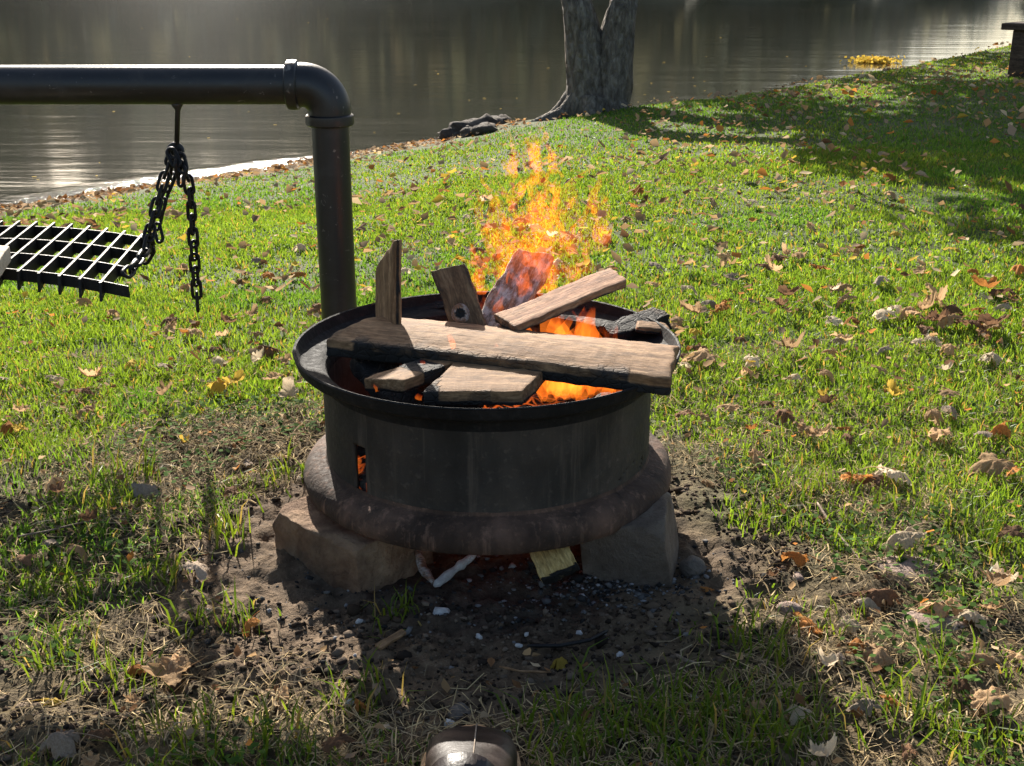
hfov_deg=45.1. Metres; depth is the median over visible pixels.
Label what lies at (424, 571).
burnt stick
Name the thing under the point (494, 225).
fallen leaf
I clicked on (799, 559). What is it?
fallen leaf
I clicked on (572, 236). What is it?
fallen leaf
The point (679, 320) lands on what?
fallen leaf
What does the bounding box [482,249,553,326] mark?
bark slab
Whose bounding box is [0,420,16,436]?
fallen leaf
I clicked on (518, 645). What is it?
ash chunk
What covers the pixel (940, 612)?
fallen leaf
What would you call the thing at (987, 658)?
fallen leaf
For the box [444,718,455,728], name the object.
ash chunk
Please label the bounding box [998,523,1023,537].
fallen leaf
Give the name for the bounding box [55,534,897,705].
ash debris
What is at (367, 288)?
fallen leaf
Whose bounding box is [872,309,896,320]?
dry leaf
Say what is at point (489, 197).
fallen leaf
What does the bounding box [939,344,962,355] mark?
fallen leaf
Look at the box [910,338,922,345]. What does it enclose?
fallen leaf
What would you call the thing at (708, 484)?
fallen leaf
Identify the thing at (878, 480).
fallen leaf
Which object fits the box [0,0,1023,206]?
river water
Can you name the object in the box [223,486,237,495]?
fallen leaf
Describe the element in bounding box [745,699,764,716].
fallen leaf
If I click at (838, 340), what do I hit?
fallen leaf
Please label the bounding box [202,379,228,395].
fallen leaf
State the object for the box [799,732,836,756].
fallen leaf
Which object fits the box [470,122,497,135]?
bank rock
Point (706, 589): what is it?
fallen leaf
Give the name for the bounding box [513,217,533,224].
fallen leaf
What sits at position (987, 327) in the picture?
fallen leaf
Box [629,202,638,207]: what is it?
fallen leaf
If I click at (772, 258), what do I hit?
fallen leaf
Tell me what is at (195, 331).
fallen leaf
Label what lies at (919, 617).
fallen leaf
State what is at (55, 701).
fallen leaf
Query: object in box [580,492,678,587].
stone block
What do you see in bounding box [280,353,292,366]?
fallen leaf
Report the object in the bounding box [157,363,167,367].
fallen leaf
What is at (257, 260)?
fallen leaf
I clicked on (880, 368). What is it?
fallen leaf
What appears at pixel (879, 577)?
fallen leaf
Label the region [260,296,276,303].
fallen leaf
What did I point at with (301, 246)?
fallen leaf
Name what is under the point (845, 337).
fallen leaf
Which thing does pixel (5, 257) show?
pale plank
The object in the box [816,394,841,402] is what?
fallen leaf
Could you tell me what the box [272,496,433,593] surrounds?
stone block
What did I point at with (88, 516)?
fallen leaf
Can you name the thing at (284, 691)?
fallen leaf
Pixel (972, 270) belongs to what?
fallen leaf
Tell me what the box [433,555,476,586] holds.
burnt stick
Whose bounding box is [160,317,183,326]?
fallen leaf
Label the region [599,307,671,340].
charred board
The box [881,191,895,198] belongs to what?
fallen leaf
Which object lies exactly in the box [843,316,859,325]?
fallen leaf
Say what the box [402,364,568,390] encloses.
charred log
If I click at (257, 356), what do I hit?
fallen leaf
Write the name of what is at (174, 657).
fallen leaf
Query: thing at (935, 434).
fallen leaf
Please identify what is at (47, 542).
fallen leaf
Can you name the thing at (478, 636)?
ash chunk
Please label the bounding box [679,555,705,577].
round stone
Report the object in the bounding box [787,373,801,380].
fallen leaf
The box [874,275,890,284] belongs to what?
fallen leaf
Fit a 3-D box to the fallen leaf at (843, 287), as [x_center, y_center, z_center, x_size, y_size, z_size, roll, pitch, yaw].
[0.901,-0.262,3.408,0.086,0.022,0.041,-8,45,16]
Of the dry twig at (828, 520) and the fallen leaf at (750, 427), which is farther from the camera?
the fallen leaf at (750, 427)
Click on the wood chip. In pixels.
(392, 638)
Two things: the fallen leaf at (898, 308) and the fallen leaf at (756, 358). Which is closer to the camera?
the fallen leaf at (756, 358)
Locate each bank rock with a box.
[437,127,455,137]
[437,133,451,140]
[448,120,468,136]
[459,127,472,137]
[467,113,497,125]
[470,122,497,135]
[493,114,511,123]
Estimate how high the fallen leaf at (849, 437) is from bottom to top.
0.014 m
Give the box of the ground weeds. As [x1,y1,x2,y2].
[0,385,1023,765]
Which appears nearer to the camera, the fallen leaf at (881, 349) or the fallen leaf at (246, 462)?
the fallen leaf at (246, 462)
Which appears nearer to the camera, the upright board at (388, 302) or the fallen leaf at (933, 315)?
the upright board at (388, 302)
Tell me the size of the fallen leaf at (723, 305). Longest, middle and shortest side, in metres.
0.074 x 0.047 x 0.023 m
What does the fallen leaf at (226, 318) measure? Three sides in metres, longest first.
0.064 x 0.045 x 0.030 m
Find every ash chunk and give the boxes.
[355,618,362,623]
[433,607,449,614]
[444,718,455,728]
[476,633,482,638]
[515,643,522,647]
[616,651,623,657]
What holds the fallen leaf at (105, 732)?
on the ground at (284, 571)
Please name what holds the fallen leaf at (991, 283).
on the ground at (284, 571)
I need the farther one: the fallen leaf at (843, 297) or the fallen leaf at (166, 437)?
the fallen leaf at (843, 297)
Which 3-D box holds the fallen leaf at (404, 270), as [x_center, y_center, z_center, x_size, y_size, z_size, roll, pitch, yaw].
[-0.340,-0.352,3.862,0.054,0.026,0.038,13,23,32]
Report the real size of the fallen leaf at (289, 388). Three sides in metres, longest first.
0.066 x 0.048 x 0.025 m
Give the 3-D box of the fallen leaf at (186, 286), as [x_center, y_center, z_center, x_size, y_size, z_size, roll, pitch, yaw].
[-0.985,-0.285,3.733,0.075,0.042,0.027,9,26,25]
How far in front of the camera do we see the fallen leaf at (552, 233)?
4.23 m
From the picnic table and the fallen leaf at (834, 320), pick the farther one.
the picnic table
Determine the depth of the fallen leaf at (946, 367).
2.73 m
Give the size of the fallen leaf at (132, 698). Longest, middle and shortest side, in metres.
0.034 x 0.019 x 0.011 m
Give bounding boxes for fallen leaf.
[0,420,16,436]
[11,421,25,432]
[12,403,30,411]
[15,218,31,224]
[17,554,37,565]
[30,697,66,706]
[31,539,60,549]
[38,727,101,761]
[45,375,67,380]
[45,474,63,491]
[49,481,65,494]
[62,543,87,562]
[68,386,99,394]
[71,216,89,224]
[72,298,92,306]
[77,402,96,419]
[78,365,108,376]
[78,508,97,520]
[81,747,99,765]
[85,728,120,739]
[106,309,119,317]
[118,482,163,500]
[123,692,145,703]
[124,359,136,367]
[126,661,145,680]
[131,427,152,439]
[141,655,206,686]
[155,380,171,394]
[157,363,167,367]
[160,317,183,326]
[160,435,186,444]
[161,648,185,688]
[162,318,176,334]
[177,283,189,292]
[178,263,188,269]
[178,328,201,337]
[179,434,188,441]
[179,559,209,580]
[188,321,199,327]
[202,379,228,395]
[206,347,221,352]
[212,312,236,322]
[212,354,223,366]
[215,328,227,335]
[222,368,245,384]
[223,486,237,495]
[235,277,245,285]
[235,436,252,443]
[241,611,259,636]
[242,458,252,466]
[245,303,257,315]
[249,345,280,360]
[250,255,263,266]
[250,331,263,338]
[250,347,263,365]
[260,271,276,281]
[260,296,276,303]
[262,372,285,379]
[273,681,288,712]
[278,326,287,332]
[278,377,298,404]
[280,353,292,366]
[283,272,305,277]
[292,243,310,252]
[306,303,320,319]
[321,728,355,754]
[354,698,365,711]
[358,286,371,290]
[377,722,394,733]
[401,267,410,273]
[469,247,486,253]
[481,223,501,228]
[482,193,493,199]
[492,252,500,260]
[509,203,517,210]
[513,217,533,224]
[525,224,541,231]
[546,230,557,235]
[549,657,567,671]
[553,257,562,268]
[559,234,581,238]
[580,265,591,273]
[602,234,611,246]
[622,216,632,222]
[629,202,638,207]
[633,183,643,195]
[644,281,665,287]
[649,261,666,271]
[669,315,684,326]
[670,321,678,330]
[674,285,697,294]
[674,408,696,417]
[680,300,709,313]
[680,362,691,367]
[681,347,726,362]
[689,328,702,335]
[690,343,707,350]
[695,299,716,308]
[697,411,710,421]
[700,586,713,592]
[701,478,714,487]
[709,196,716,206]
[712,239,727,246]
[715,299,732,312]
[717,250,731,266]
[717,403,744,411]
[723,272,738,280]
[729,336,746,343]
[736,367,754,376]
[743,354,759,367]
[744,423,757,429]
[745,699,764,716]
[747,199,757,204]
[748,440,765,470]
[755,263,770,270]
[758,401,774,406]
[764,254,783,272]
[766,569,778,576]
[770,255,788,261]
[772,328,805,347]
[773,252,781,262]
[774,408,794,424]
[775,284,801,295]
[775,296,787,305]
[781,551,818,568]
[782,242,791,256]
[786,704,815,725]
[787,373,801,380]
[792,251,804,259]
[793,416,814,437]
[793,611,822,635]
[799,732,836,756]
[800,423,831,436]
[806,222,815,232]
[808,263,825,269]
[808,513,835,526]
[814,368,834,383]
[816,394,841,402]
[818,387,828,395]
[818,647,840,668]
[821,349,839,357]
[822,282,853,292]
[825,316,843,325]
[827,281,840,289]
[827,331,853,339]
[830,337,844,344]
[834,652,845,665]
[836,288,857,308]
[836,426,852,431]
[836,607,860,636]
[839,588,903,609]
[840,473,875,481]
[842,430,853,444]
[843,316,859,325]
[846,248,864,254]
[846,698,894,718]
[847,638,900,673]
[848,638,863,652]
[850,587,880,616]
[853,242,864,250]
[862,473,891,486]
[865,464,911,485]
[866,362,888,374]
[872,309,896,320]
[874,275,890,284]
[874,573,890,582]
[876,344,892,355]
[880,695,901,712]
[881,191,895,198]
[883,173,901,180]
[883,305,902,313]
[883,378,903,401]
[885,522,928,555]
[889,231,901,236]
[899,306,920,320]
[901,609,966,634]
[901,743,919,761]
[907,310,924,314]
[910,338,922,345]
[911,265,925,273]
[913,288,935,310]
[915,293,943,306]
[917,324,934,336]
[917,601,947,617]
[918,333,941,347]
[920,278,937,293]
[920,308,948,322]
[922,406,945,426]
[928,427,952,441]
[932,403,956,418]
[935,285,947,300]
[936,313,961,329]
[938,361,952,369]
[938,388,963,397]
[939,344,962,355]
[941,676,969,694]
[942,304,962,315]
[943,247,960,252]
[944,595,964,620]
[947,605,988,633]
[949,651,995,665]
[954,319,983,328]
[966,450,1023,475]
[967,268,978,275]
[969,686,1011,719]
[970,274,1005,287]
[971,307,988,312]
[972,431,992,437]
[973,600,1002,609]
[975,322,1010,331]
[976,566,1010,585]
[977,327,990,339]
[978,313,1008,325]
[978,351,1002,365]
[988,287,1021,299]
[988,421,1015,438]
[992,562,1018,582]
[993,302,1016,310]
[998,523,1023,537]
[1004,649,1023,660]
[1005,292,1018,300]
[1006,465,1022,476]
[1009,264,1023,275]
[1013,204,1023,209]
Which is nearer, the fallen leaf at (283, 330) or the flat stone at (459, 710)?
the flat stone at (459, 710)
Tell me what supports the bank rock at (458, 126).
on the ground at (284, 571)
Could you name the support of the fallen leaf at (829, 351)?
on the ground at (284, 571)
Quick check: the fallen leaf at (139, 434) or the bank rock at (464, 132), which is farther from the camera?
the bank rock at (464, 132)
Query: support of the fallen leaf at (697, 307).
on the ground at (284, 571)
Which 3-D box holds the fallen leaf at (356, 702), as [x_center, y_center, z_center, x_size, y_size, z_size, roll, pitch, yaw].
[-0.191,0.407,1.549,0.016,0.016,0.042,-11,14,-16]
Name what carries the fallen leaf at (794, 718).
on the ground at (284, 571)
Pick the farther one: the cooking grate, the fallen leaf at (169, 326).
the fallen leaf at (169, 326)
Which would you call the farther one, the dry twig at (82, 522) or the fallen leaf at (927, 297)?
the fallen leaf at (927, 297)
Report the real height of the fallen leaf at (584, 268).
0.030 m
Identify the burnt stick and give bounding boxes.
[414,550,434,583]
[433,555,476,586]
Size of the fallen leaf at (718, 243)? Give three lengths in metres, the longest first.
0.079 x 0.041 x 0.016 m
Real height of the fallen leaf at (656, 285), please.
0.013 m
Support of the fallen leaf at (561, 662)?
on the ground at (284, 571)
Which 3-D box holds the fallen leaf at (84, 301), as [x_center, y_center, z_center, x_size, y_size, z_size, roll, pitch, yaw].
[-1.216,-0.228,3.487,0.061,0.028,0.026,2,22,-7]
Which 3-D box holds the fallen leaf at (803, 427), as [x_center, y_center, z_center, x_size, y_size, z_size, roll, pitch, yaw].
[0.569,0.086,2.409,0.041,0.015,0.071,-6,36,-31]
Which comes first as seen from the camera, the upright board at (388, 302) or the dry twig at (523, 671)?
the dry twig at (523, 671)
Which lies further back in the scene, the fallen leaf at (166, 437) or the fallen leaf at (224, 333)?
the fallen leaf at (224, 333)
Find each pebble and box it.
[776,601,802,614]
[793,571,803,581]
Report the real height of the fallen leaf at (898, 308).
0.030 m
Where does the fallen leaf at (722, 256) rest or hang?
on the ground at (284, 571)
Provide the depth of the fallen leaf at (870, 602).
1.79 m
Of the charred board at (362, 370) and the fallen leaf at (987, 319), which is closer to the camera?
the charred board at (362, 370)
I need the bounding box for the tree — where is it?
[529,0,637,121]
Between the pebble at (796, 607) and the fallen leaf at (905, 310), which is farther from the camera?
the fallen leaf at (905, 310)
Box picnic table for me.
[1001,21,1023,77]
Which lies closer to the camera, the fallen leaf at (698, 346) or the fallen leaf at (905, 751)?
the fallen leaf at (905, 751)
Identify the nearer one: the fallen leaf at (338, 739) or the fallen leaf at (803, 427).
the fallen leaf at (338, 739)
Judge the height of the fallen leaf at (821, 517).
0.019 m
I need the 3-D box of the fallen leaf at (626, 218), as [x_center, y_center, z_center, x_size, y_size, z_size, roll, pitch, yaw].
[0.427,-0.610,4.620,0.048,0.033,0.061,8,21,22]
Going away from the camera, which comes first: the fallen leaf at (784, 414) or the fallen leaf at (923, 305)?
the fallen leaf at (784, 414)
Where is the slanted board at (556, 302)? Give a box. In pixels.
[494,268,626,330]
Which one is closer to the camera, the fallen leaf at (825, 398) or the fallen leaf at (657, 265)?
the fallen leaf at (825, 398)
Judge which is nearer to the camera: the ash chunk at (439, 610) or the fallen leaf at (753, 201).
the ash chunk at (439, 610)
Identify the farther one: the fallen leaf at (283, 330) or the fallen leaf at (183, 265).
the fallen leaf at (183, 265)
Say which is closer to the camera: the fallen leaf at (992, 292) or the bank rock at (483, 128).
the fallen leaf at (992, 292)
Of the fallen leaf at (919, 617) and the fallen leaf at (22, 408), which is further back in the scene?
the fallen leaf at (22, 408)
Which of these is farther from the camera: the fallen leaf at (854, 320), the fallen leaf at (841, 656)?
the fallen leaf at (854, 320)
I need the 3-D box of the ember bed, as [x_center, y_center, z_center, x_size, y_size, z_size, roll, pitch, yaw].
[-0.040,0.092,2.052,0.515,0.064,0.515,0,19,0]
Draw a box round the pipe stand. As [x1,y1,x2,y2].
[0,59,356,319]
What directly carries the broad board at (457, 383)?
on the fire ring
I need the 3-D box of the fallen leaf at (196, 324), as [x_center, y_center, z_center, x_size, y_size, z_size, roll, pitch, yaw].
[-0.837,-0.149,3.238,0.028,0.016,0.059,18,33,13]
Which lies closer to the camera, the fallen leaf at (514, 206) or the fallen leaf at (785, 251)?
the fallen leaf at (785, 251)
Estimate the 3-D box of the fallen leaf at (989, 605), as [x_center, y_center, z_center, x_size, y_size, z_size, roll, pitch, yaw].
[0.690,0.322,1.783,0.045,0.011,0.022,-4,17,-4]
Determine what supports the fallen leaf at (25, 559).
on the ground at (284, 571)
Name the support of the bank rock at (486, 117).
on the ground at (284, 571)
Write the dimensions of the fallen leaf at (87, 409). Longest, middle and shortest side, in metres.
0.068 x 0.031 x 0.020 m
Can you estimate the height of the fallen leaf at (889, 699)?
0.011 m
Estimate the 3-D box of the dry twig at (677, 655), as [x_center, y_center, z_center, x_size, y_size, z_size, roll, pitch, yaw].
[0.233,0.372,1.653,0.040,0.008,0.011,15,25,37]
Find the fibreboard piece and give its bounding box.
[530,547,579,584]
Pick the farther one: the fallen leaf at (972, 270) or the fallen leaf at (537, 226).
the fallen leaf at (537, 226)
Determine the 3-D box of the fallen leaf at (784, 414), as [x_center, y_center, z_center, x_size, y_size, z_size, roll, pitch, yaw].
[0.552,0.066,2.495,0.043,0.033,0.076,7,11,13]
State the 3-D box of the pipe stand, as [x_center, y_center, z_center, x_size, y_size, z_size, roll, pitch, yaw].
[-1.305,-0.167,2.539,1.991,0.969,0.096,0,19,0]
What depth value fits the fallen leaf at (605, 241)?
4.22 m
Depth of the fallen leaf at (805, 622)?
1.74 m
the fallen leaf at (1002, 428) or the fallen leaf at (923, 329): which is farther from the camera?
the fallen leaf at (923, 329)
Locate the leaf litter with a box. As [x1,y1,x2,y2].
[0,41,1023,765]
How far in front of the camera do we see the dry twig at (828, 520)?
2.01 m
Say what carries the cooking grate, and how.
hanging from the hanging chain
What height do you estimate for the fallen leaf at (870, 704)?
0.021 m
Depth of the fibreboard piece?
1.80 m
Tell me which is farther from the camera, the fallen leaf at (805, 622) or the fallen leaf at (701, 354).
the fallen leaf at (701, 354)
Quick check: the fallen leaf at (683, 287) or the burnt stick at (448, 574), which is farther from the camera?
the fallen leaf at (683, 287)
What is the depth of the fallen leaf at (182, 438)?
2.38 m
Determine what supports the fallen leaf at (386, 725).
on the ground at (284, 571)
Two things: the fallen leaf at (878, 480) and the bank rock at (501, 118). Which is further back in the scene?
the bank rock at (501, 118)
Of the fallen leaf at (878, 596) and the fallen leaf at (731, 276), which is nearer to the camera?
the fallen leaf at (878, 596)
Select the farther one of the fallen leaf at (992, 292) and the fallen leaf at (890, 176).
the fallen leaf at (890, 176)
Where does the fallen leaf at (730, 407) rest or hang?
on the ground at (284, 571)
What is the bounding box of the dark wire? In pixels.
[527,629,608,647]
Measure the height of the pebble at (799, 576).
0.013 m
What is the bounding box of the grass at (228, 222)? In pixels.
[0,46,1023,765]
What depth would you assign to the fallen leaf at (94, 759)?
1.44 m
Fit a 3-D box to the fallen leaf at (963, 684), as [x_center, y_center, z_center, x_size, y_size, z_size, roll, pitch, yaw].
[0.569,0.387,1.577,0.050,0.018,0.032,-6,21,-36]
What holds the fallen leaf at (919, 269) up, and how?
on the ground at (284, 571)
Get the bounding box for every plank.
[0,245,10,275]
[326,316,679,395]
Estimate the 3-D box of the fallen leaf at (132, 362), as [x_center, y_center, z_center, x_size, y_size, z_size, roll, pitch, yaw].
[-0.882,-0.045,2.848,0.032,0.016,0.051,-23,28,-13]
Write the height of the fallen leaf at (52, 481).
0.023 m
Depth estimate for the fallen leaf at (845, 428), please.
2.39 m
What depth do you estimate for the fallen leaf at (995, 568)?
1.80 m
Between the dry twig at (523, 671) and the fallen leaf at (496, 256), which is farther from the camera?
the fallen leaf at (496, 256)
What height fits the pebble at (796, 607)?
0.020 m
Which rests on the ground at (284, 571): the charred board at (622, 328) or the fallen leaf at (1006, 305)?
the fallen leaf at (1006, 305)
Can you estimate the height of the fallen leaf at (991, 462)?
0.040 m
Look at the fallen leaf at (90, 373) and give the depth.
2.71 m
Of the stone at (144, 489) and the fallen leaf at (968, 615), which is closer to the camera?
the fallen leaf at (968, 615)
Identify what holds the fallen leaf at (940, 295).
on the ground at (284, 571)
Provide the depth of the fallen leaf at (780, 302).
3.23 m
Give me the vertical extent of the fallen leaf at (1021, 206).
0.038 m
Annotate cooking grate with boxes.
[0,220,155,301]
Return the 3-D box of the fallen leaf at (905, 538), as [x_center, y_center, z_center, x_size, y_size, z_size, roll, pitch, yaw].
[0.623,0.244,1.950,0.088,0.033,0.054,-25,15,-8]
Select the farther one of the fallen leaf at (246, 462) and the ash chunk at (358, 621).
the fallen leaf at (246, 462)
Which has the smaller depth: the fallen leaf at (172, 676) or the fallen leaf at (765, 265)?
the fallen leaf at (172, 676)
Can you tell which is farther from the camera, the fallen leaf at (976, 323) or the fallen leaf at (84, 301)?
the fallen leaf at (84, 301)
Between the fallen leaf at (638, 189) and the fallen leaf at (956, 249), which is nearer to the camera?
the fallen leaf at (956, 249)
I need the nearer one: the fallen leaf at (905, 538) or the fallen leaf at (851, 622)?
the fallen leaf at (851, 622)
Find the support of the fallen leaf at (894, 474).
on the ground at (284, 571)
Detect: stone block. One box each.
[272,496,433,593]
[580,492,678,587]
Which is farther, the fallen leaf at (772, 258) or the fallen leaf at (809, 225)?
the fallen leaf at (809, 225)
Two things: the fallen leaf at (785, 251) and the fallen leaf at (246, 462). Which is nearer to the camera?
the fallen leaf at (246, 462)
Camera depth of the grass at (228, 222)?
3.19 m
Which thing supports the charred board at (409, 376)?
on the fire ring
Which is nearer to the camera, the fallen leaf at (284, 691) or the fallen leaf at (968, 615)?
the fallen leaf at (284, 691)
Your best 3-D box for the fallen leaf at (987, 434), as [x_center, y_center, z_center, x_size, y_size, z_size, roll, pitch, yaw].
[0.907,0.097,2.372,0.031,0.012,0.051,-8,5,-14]
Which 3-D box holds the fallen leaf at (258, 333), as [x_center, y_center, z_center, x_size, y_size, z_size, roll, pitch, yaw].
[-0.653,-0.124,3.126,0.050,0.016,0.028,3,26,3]
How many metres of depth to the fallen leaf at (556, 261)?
3.85 m
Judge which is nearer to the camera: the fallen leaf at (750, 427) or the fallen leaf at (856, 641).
the fallen leaf at (856, 641)
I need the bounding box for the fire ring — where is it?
[292,291,680,554]
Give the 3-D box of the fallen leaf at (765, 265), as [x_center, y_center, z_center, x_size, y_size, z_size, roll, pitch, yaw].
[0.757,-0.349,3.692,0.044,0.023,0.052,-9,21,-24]
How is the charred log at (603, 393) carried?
on the ember bed
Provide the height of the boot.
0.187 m
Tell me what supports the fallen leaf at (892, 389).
on the ground at (284, 571)
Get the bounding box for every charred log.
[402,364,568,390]
[423,391,483,407]
[594,392,610,397]
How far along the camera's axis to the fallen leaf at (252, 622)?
1.74 m
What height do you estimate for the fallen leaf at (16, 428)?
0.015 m
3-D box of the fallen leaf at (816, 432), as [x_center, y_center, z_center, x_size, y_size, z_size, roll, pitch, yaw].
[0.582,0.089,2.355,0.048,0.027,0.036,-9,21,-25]
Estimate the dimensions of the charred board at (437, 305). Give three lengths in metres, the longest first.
0.080 x 0.051 x 0.027 m
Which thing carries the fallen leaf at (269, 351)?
on the ground at (284, 571)
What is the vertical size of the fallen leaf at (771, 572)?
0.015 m
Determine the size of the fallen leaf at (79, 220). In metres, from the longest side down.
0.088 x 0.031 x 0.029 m
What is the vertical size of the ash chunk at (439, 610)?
0.014 m
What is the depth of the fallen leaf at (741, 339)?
3.03 m
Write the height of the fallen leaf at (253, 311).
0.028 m
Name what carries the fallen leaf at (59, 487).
on the ground at (284, 571)
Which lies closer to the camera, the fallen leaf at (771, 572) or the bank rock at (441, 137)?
the fallen leaf at (771, 572)
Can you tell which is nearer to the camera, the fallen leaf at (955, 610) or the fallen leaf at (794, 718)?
the fallen leaf at (794, 718)
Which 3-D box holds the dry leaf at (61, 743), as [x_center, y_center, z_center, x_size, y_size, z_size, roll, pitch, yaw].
[-0.525,0.428,1.462,0.069,0.036,0.039,-13,23,-32]
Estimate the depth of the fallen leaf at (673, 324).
3.14 m
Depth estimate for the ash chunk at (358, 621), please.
1.77 m
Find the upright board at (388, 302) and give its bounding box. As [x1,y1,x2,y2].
[375,240,401,366]
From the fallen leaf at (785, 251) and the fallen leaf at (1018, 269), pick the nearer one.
the fallen leaf at (1018, 269)
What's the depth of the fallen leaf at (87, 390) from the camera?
2.62 m
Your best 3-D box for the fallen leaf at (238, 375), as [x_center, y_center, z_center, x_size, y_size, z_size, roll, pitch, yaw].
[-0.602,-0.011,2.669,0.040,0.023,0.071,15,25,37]
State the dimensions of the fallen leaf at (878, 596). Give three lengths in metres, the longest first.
0.096 x 0.044 x 0.035 m
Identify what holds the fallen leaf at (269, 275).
on the ground at (284, 571)
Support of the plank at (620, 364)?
on the fire ring
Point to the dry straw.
(352, 688)
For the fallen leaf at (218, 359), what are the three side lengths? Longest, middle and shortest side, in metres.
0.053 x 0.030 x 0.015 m
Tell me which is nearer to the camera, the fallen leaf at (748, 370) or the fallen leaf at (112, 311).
the fallen leaf at (748, 370)
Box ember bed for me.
[357,391,590,491]
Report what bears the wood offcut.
on the charred board at (622, 328)
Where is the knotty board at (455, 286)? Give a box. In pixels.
[431,264,486,324]
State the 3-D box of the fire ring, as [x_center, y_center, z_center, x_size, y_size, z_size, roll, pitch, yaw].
[-0.040,0.042,2.034,0.623,0.232,0.623,0,19,0]
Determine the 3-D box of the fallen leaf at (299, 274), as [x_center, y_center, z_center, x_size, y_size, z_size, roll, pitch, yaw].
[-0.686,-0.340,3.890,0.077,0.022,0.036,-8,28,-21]
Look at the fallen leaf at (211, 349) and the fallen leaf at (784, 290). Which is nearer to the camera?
the fallen leaf at (211, 349)
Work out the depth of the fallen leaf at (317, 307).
3.41 m
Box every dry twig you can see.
[17,519,94,536]
[499,666,550,672]
[674,653,699,666]
[816,502,870,570]
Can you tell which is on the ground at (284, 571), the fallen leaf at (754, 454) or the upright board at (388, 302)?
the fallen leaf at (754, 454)
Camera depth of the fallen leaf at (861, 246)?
3.92 m
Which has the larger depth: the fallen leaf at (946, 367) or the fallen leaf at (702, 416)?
the fallen leaf at (946, 367)
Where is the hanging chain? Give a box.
[121,145,202,312]
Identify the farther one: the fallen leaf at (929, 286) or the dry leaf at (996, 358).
the fallen leaf at (929, 286)
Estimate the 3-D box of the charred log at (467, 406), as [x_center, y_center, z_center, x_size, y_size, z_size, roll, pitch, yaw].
[-0.134,0.047,1.955,0.195,0.053,0.073,-4,33,22]
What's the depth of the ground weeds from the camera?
1.93 m
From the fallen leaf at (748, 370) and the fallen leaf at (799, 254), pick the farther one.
the fallen leaf at (799, 254)
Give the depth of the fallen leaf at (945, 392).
2.57 m
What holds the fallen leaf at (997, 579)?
on the ground at (284, 571)
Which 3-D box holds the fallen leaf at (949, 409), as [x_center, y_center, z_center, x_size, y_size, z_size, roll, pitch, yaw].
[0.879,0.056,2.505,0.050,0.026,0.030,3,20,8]
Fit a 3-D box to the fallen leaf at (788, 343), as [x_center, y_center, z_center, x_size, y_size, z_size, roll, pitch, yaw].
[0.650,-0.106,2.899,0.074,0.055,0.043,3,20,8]
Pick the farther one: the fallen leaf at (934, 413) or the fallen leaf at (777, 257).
the fallen leaf at (777, 257)
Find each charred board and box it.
[350,359,435,405]
[364,358,453,392]
[417,301,444,308]
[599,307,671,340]
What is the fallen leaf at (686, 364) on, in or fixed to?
on the ground at (284, 571)
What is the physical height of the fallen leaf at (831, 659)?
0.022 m
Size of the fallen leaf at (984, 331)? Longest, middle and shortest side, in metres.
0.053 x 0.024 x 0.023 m
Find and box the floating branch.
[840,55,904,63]
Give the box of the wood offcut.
[635,321,669,334]
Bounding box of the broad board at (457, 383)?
[423,362,544,405]
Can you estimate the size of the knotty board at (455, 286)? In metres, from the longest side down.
0.169 x 0.061 x 0.028 m
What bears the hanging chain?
hanging from the pipe stand
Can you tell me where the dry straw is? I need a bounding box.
[0,336,1023,765]
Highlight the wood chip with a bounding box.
[375,629,405,649]
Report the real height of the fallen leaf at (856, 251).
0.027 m
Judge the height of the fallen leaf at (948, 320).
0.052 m
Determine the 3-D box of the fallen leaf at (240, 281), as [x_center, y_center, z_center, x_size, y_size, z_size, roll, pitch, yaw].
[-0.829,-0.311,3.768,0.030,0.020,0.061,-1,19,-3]
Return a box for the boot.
[420,724,520,765]
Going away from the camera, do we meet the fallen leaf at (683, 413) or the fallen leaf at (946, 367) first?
the fallen leaf at (683, 413)
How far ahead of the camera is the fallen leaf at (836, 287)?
3.37 m
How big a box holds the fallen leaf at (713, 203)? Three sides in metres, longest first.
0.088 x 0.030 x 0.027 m
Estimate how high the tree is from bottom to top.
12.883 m
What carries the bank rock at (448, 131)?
on the ground at (284, 571)
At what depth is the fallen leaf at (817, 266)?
3.64 m
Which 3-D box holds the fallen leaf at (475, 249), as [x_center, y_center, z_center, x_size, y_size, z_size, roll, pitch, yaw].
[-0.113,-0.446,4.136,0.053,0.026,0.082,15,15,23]
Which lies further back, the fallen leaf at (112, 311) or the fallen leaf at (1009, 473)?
the fallen leaf at (112, 311)
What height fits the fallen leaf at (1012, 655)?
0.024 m
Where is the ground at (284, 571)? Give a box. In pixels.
[0,47,1023,765]
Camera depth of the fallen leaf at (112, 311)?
3.35 m
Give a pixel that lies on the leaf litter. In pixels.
(214, 179)
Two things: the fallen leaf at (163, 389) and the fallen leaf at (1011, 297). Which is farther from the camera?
the fallen leaf at (1011, 297)
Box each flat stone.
[448,702,470,719]
[872,554,938,586]
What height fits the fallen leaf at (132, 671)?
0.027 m
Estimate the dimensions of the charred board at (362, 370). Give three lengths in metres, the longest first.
0.224 x 0.067 x 0.035 m
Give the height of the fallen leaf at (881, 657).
0.046 m
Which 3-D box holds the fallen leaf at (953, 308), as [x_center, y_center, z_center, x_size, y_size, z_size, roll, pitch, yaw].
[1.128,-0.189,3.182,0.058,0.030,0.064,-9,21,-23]
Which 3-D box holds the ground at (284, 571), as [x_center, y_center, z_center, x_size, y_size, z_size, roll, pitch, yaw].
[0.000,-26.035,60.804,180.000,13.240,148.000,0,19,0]

